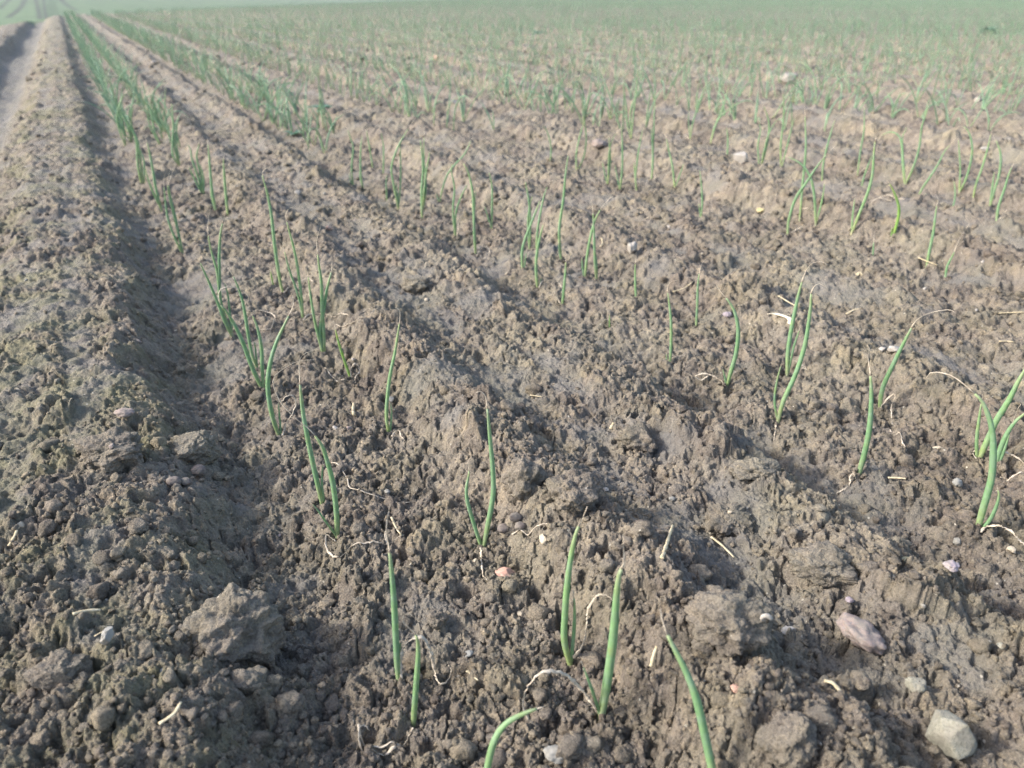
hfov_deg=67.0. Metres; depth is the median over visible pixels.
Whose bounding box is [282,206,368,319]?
onion seedling
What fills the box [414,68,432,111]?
onion seedling
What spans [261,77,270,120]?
onion seedling
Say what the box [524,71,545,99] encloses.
onion seedling
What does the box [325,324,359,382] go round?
onion seedling
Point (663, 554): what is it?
straw
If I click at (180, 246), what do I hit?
onion seedling
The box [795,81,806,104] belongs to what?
onion seedling
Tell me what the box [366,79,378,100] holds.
onion seedling
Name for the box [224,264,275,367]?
onion seedling
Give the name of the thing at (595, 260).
onion seedling
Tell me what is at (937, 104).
onion seedling
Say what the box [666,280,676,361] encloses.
onion seedling
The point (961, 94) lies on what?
onion seedling
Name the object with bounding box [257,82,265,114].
onion seedling
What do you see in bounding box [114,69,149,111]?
onion seedling
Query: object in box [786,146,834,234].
onion seedling
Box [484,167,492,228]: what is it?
onion seedling
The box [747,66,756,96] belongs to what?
onion seedling
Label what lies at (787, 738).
soil clod
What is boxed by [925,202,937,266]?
onion seedling
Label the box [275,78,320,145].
onion seedling
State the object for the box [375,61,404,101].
onion seedling
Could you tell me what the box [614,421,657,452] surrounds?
soil clod
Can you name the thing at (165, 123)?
onion seedling
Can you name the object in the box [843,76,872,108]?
onion seedling
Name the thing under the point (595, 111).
onion seedling
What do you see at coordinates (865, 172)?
onion seedling
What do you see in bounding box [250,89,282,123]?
onion seedling
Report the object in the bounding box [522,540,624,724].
onion seedling
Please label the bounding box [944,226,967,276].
onion seedling
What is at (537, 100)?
onion seedling
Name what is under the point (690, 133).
onion seedling
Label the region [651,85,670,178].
onion seedling
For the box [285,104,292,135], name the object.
onion seedling
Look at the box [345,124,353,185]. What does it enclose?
onion seedling
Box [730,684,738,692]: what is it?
stone
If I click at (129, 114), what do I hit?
onion seedling
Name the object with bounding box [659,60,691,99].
onion seedling
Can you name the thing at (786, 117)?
onion seedling
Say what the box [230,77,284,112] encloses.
onion seedling
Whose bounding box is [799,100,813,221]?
onion seedling
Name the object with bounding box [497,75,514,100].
onion seedling
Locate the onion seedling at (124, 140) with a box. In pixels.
[116,89,128,146]
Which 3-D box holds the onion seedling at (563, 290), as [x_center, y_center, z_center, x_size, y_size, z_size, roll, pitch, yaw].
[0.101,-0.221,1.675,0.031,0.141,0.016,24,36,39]
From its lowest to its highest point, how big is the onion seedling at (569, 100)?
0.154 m
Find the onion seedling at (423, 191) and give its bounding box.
[419,123,430,220]
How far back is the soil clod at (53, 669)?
0.68 m
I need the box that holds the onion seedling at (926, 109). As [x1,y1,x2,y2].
[921,98,929,121]
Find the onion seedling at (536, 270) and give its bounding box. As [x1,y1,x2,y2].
[535,212,561,293]
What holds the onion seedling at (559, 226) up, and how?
on the soil crumbs
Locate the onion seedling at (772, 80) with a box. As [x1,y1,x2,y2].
[762,57,780,97]
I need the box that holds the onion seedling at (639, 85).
[626,68,646,103]
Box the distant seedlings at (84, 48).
[1,0,1023,97]
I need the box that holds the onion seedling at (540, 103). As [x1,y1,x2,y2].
[539,84,541,111]
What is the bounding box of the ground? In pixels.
[0,0,1023,767]
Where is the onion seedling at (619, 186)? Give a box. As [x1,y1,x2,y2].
[614,123,622,188]
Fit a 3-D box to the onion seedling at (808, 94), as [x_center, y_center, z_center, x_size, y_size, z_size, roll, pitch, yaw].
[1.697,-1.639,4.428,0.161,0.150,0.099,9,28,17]
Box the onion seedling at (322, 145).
[308,113,346,153]
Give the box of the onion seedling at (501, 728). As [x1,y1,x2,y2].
[484,706,544,767]
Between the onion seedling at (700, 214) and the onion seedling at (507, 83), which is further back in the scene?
the onion seedling at (507, 83)
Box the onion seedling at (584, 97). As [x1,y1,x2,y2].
[572,81,606,116]
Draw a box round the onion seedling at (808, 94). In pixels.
[795,84,823,104]
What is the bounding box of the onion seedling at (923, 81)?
[916,64,942,101]
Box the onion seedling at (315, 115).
[300,105,319,127]
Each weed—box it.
[284,130,304,135]
[310,104,331,112]
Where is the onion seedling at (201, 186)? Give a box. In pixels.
[182,137,204,193]
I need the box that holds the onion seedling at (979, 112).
[950,86,1012,126]
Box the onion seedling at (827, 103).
[824,82,839,108]
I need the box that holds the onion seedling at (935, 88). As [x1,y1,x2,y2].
[931,67,951,102]
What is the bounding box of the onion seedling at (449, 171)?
[436,130,475,201]
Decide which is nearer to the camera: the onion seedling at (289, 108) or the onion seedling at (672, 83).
the onion seedling at (289, 108)
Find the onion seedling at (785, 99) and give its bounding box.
[772,76,808,118]
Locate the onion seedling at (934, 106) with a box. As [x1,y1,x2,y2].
[922,86,937,124]
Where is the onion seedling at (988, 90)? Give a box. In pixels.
[981,79,1019,109]
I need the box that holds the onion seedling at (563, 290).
[551,262,565,303]
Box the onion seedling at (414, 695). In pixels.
[358,618,419,755]
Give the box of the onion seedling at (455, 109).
[453,95,470,129]
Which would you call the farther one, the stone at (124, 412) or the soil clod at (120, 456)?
the stone at (124, 412)
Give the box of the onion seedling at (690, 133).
[676,75,712,138]
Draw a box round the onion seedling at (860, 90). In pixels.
[845,80,878,96]
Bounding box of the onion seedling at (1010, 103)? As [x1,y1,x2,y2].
[997,90,1020,112]
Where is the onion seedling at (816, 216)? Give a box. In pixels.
[787,156,824,225]
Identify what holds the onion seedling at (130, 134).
on the ground
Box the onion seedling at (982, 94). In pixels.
[975,82,990,103]
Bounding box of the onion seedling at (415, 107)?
[408,90,426,118]
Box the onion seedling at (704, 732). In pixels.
[660,609,715,767]
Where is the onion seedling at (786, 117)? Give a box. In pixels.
[776,103,791,129]
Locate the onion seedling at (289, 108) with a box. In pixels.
[284,93,292,130]
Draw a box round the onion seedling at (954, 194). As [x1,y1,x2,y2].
[952,177,955,205]
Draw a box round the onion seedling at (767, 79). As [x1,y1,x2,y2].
[757,60,767,97]
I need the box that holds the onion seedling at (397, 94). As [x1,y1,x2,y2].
[369,67,415,111]
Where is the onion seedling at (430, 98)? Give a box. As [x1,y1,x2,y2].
[416,79,441,112]
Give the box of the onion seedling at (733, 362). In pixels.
[695,285,739,386]
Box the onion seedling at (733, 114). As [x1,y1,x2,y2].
[714,87,737,119]
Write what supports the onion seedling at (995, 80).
on the ground
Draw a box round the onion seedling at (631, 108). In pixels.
[616,87,647,125]
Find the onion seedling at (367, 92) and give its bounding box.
[358,78,383,101]
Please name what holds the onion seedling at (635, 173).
on the ground
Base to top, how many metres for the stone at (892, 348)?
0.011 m
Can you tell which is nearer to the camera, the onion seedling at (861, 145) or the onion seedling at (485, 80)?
the onion seedling at (861, 145)
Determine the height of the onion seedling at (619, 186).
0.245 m
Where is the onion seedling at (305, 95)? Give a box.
[305,76,316,115]
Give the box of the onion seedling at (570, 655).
[561,508,612,668]
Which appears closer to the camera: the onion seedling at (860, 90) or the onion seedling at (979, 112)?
the onion seedling at (979, 112)
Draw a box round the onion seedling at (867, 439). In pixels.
[831,345,873,493]
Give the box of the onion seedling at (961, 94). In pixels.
[947,77,970,105]
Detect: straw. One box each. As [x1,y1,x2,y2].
[7,530,17,546]
[72,609,100,614]
[158,701,181,724]
[352,403,355,415]
[390,517,401,534]
[649,646,657,667]
[660,542,668,558]
[665,524,673,542]
[710,536,734,557]
[824,679,840,689]
[888,477,905,478]
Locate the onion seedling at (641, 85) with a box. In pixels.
[630,68,646,97]
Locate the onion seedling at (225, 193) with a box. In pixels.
[223,149,228,215]
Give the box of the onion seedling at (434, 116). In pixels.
[433,84,453,125]
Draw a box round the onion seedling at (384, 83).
[374,65,397,96]
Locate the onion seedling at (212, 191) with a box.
[207,138,216,209]
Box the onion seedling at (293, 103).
[277,80,297,112]
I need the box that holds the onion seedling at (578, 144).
[575,111,589,169]
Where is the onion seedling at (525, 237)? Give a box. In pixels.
[521,191,541,267]
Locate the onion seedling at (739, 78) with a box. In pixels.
[732,70,757,93]
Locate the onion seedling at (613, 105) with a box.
[598,68,624,130]
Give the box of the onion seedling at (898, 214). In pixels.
[887,181,900,235]
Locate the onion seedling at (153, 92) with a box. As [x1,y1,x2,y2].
[142,82,164,106]
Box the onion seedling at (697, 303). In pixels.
[695,265,701,325]
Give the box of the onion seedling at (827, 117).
[824,96,846,131]
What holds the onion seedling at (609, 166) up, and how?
on the ground
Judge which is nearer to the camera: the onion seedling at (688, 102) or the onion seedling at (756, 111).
the onion seedling at (756, 111)
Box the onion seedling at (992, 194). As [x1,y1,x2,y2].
[989,134,1001,205]
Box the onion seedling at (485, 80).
[468,55,494,97]
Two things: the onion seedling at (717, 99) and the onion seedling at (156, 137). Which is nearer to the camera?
the onion seedling at (156, 137)
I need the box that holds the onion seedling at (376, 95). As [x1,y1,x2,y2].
[364,84,379,105]
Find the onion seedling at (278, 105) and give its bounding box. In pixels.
[266,84,287,123]
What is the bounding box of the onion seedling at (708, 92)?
[702,71,709,109]
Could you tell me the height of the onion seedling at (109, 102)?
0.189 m
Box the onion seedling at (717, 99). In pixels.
[715,83,735,114]
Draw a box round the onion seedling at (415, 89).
[394,69,428,106]
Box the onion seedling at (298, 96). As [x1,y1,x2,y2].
[294,78,306,114]
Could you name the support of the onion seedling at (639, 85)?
on the ground
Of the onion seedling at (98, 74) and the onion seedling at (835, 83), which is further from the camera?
the onion seedling at (98, 74)
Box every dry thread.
[331,462,409,502]
[335,308,375,326]
[357,724,398,749]
[384,511,389,544]
[512,523,546,534]
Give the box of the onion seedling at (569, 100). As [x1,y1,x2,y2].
[554,88,575,112]
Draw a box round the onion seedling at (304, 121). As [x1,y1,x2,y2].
[302,106,306,137]
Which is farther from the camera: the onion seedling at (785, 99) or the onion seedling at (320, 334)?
the onion seedling at (785, 99)
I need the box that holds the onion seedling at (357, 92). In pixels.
[354,66,366,98]
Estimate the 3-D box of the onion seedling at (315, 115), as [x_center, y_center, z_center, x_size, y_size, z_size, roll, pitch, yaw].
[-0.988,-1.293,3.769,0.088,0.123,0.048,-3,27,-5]
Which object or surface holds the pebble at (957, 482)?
on the ground
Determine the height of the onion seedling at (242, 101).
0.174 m
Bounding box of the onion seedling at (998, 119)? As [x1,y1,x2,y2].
[979,102,1021,130]
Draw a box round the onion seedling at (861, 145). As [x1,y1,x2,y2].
[857,108,864,175]
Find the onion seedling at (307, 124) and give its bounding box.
[290,105,312,142]
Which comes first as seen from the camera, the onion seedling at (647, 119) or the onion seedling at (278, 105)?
the onion seedling at (647, 119)
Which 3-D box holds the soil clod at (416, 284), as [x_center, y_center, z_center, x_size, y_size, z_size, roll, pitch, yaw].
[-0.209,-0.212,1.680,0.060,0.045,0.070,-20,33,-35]
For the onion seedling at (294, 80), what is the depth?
4.37 m
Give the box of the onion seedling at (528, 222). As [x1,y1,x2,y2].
[524,174,533,248]
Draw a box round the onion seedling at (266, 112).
[242,82,300,121]
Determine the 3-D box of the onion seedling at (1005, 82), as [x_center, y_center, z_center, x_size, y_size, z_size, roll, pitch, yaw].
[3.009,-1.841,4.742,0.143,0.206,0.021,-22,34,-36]
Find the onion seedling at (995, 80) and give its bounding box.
[990,63,1008,92]
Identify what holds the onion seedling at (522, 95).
on the ground
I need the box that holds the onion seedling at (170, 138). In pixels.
[166,112,181,142]
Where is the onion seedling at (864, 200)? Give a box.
[850,132,890,235]
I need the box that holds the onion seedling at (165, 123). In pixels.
[155,100,168,136]
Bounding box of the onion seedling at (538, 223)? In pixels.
[535,179,555,247]
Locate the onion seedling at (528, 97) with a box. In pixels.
[512,84,539,109]
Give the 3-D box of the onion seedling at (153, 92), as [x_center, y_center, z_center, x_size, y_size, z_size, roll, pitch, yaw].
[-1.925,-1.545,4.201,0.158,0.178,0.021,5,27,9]
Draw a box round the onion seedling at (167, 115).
[151,104,187,131]
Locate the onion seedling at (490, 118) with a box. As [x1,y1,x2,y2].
[481,103,494,129]
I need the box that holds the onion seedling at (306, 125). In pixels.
[303,96,308,149]
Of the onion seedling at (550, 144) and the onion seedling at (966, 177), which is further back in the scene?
the onion seedling at (550, 144)
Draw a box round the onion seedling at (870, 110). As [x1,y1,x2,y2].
[865,92,877,112]
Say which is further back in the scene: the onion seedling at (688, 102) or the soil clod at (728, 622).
the onion seedling at (688, 102)
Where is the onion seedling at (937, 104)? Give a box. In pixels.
[929,81,947,106]
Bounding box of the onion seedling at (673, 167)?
[664,134,684,186]
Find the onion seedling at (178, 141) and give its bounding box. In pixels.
[151,94,180,147]
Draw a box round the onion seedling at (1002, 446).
[997,404,1023,461]
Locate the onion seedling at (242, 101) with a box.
[226,82,248,108]
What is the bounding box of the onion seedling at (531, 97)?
[528,71,541,103]
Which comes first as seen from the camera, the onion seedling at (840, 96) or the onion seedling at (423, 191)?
the onion seedling at (423, 191)
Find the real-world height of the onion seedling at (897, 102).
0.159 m
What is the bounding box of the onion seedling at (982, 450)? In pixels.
[973,370,1023,462]
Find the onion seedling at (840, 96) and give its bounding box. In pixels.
[839,82,842,109]
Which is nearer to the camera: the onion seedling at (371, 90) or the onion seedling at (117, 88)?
the onion seedling at (117, 88)
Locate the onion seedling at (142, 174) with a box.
[119,90,144,183]
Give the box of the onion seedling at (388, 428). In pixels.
[385,307,405,442]
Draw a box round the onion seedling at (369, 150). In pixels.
[366,129,372,167]
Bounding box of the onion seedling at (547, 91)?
[541,77,566,103]
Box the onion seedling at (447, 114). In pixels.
[446,96,458,127]
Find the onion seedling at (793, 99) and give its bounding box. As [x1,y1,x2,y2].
[790,75,806,102]
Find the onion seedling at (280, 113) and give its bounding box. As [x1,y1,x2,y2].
[257,92,288,129]
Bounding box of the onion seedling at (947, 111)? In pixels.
[933,87,959,125]
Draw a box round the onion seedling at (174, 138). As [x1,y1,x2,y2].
[171,100,179,165]
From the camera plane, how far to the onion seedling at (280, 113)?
3.89 m
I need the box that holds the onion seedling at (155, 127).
[138,110,162,138]
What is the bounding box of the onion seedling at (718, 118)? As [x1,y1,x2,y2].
[710,84,744,143]
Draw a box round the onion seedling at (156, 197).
[144,136,162,211]
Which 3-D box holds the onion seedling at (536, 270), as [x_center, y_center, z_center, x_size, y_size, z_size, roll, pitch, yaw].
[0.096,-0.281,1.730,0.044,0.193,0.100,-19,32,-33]
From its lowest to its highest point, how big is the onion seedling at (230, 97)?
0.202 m
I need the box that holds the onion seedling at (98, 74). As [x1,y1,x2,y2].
[79,50,105,99]
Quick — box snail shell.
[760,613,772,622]
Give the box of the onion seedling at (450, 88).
[445,62,450,114]
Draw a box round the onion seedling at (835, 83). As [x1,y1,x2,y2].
[824,75,861,105]
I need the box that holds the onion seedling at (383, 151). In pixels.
[379,124,383,172]
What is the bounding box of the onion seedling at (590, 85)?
[583,63,593,105]
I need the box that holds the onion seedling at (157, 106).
[152,91,163,124]
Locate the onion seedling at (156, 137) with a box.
[146,101,159,144]
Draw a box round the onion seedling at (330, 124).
[320,101,337,133]
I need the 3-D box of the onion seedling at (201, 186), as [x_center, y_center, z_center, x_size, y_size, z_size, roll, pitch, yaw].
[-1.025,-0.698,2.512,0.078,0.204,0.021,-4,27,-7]
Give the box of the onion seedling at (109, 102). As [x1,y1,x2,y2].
[87,89,129,120]
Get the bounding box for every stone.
[100,626,114,644]
[113,407,134,416]
[495,567,515,577]
[539,534,546,544]
[543,745,563,763]
[591,138,607,147]
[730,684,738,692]
[733,151,747,163]
[779,72,797,82]
[781,625,794,634]
[836,612,886,655]
[887,346,898,351]
[905,677,926,692]
[925,709,976,759]
[942,560,959,571]
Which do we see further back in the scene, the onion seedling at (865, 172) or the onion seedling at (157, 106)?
the onion seedling at (157, 106)
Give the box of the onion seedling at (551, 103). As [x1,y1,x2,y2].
[530,84,557,113]
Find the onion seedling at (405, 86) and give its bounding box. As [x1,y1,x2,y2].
[399,70,408,102]
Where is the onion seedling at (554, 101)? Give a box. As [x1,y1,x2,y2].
[522,85,565,113]
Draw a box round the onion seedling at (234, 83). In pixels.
[233,73,248,98]
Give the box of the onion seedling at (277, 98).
[274,75,296,104]
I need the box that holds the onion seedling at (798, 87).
[783,70,805,102]
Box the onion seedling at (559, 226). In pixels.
[558,141,571,258]
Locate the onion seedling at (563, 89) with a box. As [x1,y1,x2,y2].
[560,64,583,109]
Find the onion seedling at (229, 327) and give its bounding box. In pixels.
[192,208,234,339]
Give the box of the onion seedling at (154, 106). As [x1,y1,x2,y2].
[148,95,162,126]
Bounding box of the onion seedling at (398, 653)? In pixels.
[386,506,451,684]
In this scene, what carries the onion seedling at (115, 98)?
on the ground
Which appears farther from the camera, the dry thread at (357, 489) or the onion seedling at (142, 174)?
the onion seedling at (142, 174)
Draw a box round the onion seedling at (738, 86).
[723,70,760,110]
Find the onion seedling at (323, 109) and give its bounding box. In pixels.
[320,85,326,130]
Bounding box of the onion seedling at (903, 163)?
[880,104,927,184]
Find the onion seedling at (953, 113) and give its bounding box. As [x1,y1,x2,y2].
[937,102,969,121]
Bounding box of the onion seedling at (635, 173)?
[633,125,643,189]
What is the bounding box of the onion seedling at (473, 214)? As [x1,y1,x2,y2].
[454,155,489,258]
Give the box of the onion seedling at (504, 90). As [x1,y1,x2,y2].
[487,66,508,101]
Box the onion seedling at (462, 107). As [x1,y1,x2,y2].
[456,84,493,122]
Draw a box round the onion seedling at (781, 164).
[780,87,796,166]
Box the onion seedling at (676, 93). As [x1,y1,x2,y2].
[666,77,683,105]
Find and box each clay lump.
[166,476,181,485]
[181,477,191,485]
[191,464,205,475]
[497,523,508,533]
[509,512,521,521]
[514,521,525,529]
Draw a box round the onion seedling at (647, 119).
[645,86,664,126]
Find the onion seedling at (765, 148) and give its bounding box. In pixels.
[757,101,776,163]
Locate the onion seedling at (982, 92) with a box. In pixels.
[971,73,1002,108]
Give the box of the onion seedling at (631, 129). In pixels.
[622,62,638,139]
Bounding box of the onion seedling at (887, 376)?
[878,309,954,449]
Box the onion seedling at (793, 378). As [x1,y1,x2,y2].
[773,283,824,440]
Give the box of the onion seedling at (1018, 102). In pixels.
[1015,87,1023,109]
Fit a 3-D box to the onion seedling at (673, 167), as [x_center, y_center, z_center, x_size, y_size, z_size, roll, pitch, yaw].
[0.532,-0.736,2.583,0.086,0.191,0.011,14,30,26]
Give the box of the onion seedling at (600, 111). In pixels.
[584,87,603,126]
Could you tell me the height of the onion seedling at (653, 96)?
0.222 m
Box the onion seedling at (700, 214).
[699,160,702,216]
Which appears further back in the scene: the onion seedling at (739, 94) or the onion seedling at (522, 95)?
the onion seedling at (739, 94)
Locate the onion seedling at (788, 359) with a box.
[785,262,827,376]
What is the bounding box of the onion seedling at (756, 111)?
[754,87,759,122]
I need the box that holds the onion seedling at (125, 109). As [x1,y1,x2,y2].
[109,94,142,119]
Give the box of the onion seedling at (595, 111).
[593,98,608,124]
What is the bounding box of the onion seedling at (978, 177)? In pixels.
[972,130,991,197]
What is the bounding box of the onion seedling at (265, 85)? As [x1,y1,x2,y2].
[257,65,270,101]
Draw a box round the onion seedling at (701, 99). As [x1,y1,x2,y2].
[696,87,710,112]
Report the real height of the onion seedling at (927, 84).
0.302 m
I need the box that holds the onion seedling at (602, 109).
[600,90,607,118]
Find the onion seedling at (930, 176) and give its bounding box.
[918,136,956,194]
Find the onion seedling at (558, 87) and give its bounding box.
[553,71,568,102]
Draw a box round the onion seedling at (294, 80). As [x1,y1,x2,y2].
[285,67,304,101]
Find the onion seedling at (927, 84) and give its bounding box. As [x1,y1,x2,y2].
[916,58,944,102]
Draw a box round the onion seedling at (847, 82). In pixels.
[841,67,850,92]
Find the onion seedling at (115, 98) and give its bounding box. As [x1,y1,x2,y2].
[105,70,136,132]
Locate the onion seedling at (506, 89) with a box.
[493,74,511,102]
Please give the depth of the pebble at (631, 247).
1.85 m
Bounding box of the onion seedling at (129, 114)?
[122,95,136,131]
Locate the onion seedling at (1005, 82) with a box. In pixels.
[1002,66,1007,93]
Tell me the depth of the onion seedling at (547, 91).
4.55 m
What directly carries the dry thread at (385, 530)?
on the ground
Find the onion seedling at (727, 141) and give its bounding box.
[726,125,728,154]
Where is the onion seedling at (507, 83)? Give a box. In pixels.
[499,61,509,95]
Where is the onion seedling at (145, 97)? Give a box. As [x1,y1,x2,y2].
[131,76,150,117]
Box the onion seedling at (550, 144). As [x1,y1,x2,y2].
[542,123,551,159]
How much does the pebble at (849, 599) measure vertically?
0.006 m
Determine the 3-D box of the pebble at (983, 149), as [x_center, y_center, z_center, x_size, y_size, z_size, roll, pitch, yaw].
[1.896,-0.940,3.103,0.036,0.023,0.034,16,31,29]
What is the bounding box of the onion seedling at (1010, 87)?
[1000,55,1022,110]
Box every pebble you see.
[17,521,24,527]
[463,650,473,657]
[627,241,636,253]
[669,496,675,501]
[722,312,731,316]
[756,207,763,212]
[845,596,853,602]
[952,478,962,487]
[953,537,960,545]
[980,147,989,151]
[996,642,1007,649]
[1006,546,1015,553]
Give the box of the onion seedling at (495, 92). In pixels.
[487,81,507,99]
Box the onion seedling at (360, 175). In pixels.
[359,132,363,187]
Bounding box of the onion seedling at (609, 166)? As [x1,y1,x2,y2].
[602,129,619,183]
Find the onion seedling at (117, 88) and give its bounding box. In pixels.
[107,68,134,107]
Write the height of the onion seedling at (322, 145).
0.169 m
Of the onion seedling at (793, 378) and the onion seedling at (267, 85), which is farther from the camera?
the onion seedling at (267, 85)
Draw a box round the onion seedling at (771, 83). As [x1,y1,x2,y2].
[765,67,777,97]
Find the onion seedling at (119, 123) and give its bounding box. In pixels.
[99,93,123,134]
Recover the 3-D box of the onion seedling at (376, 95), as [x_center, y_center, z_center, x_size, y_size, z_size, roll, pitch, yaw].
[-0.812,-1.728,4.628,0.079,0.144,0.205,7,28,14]
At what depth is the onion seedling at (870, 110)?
4.02 m
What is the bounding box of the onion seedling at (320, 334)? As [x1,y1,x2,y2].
[306,226,332,351]
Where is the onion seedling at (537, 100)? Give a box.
[532,85,548,110]
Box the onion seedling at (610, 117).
[586,89,617,119]
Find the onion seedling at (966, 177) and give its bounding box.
[957,126,972,193]
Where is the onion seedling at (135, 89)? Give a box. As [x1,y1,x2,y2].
[105,77,164,104]
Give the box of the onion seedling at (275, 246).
[262,162,315,292]
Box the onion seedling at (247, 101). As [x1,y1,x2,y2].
[239,87,261,109]
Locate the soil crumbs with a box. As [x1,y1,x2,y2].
[0,17,1023,767]
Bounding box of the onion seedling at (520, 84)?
[510,67,528,98]
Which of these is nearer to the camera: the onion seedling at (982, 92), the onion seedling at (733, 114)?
the onion seedling at (733, 114)
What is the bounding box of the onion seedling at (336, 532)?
[272,359,402,557]
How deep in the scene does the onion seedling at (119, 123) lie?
3.65 m
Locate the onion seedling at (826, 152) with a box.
[821,112,842,180]
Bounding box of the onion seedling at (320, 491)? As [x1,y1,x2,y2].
[299,351,324,504]
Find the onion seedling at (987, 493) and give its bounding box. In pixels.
[926,372,1023,544]
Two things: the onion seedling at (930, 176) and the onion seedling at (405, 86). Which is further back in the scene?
the onion seedling at (405, 86)
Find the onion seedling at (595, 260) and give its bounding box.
[589,196,597,279]
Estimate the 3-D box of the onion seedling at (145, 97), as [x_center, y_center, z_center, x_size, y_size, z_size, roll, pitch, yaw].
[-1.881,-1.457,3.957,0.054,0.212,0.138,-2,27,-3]
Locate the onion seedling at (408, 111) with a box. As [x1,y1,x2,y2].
[387,64,414,116]
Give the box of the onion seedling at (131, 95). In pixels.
[123,64,139,97]
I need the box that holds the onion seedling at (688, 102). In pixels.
[682,79,689,109]
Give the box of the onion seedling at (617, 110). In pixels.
[616,99,627,121]
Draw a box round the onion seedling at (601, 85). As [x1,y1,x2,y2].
[579,69,606,92]
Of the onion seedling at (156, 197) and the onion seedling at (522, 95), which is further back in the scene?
the onion seedling at (522, 95)
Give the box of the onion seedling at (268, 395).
[265,295,296,435]
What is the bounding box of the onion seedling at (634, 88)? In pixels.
[616,73,648,98]
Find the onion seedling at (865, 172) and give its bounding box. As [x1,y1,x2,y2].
[861,156,871,185]
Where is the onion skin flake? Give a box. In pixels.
[769,313,790,323]
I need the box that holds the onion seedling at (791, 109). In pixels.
[788,89,792,125]
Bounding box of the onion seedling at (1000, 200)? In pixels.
[995,161,1014,220]
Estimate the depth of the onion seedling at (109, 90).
4.84 m
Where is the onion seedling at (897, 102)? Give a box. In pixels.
[882,88,917,117]
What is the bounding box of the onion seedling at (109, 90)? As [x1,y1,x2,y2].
[104,82,119,98]
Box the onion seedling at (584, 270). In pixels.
[582,196,612,276]
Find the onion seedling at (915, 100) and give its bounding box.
[900,76,948,117]
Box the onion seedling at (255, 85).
[236,70,269,99]
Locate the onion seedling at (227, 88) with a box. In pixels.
[205,68,251,102]
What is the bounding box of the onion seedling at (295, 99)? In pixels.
[279,82,310,121]
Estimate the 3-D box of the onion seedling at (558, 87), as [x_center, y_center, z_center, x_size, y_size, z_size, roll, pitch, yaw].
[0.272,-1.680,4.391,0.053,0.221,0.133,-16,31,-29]
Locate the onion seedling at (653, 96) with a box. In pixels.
[639,64,656,100]
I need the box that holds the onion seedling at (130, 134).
[81,101,134,141]
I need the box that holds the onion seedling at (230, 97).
[221,67,232,99]
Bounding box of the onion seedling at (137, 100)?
[116,66,140,103]
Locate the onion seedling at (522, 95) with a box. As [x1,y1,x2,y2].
[516,77,538,109]
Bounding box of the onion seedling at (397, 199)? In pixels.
[390,119,414,208]
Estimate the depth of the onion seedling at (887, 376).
1.20 m
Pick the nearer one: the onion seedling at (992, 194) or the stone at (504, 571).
the stone at (504, 571)
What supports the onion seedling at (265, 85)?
on the ground
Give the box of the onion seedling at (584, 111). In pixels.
[548,82,593,124]
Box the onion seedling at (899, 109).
[891,93,909,117]
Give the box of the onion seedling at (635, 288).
[634,258,636,296]
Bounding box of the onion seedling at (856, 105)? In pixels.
[854,87,887,109]
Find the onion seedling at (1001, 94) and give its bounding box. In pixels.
[994,71,1009,111]
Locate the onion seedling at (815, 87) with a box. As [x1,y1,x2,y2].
[799,62,823,104]
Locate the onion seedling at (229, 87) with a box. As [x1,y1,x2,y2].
[212,65,234,99]
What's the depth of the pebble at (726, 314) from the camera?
1.53 m
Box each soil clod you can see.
[23,648,94,692]
[72,426,143,472]
[167,430,220,465]
[182,582,287,667]
[229,665,267,694]
[400,274,432,294]
[426,608,449,628]
[500,457,547,504]
[546,468,601,512]
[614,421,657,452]
[684,588,773,656]
[701,502,755,540]
[728,457,779,479]
[755,709,818,767]
[786,540,858,587]
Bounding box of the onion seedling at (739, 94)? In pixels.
[738,78,754,96]
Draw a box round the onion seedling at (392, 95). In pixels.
[373,71,405,112]
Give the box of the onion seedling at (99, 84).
[80,76,108,103]
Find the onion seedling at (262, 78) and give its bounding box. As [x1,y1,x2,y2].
[258,58,267,95]
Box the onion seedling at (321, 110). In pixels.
[318,82,323,127]
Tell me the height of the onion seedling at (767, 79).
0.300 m
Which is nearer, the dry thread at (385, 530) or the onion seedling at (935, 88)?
the dry thread at (385, 530)
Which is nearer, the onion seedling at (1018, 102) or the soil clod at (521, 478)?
the soil clod at (521, 478)
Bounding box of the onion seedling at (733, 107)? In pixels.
[717,91,754,115]
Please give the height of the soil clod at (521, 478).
0.060 m
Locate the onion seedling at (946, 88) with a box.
[941,72,956,105]
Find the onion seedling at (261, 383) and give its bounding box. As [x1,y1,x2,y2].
[218,287,264,387]
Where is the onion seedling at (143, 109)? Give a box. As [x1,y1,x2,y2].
[126,97,156,122]
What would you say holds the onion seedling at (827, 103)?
on the ground
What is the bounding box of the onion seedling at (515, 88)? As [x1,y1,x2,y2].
[503,75,517,106]
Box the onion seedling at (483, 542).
[465,391,495,579]
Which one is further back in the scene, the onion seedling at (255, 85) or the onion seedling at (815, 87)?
the onion seedling at (255, 85)
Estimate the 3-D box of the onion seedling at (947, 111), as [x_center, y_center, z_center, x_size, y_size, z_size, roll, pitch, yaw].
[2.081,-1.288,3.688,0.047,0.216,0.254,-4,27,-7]
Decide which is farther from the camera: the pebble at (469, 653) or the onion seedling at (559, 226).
the onion seedling at (559, 226)
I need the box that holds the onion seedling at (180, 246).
[163,166,183,253]
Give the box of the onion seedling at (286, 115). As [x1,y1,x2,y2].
[256,90,288,129]
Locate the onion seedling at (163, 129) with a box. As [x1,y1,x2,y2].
[145,87,165,131]
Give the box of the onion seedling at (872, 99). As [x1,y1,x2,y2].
[851,83,901,111]
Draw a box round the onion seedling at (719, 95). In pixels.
[704,65,719,113]
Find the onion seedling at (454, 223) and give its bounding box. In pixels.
[451,159,468,235]
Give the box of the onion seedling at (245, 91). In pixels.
[240,82,254,105]

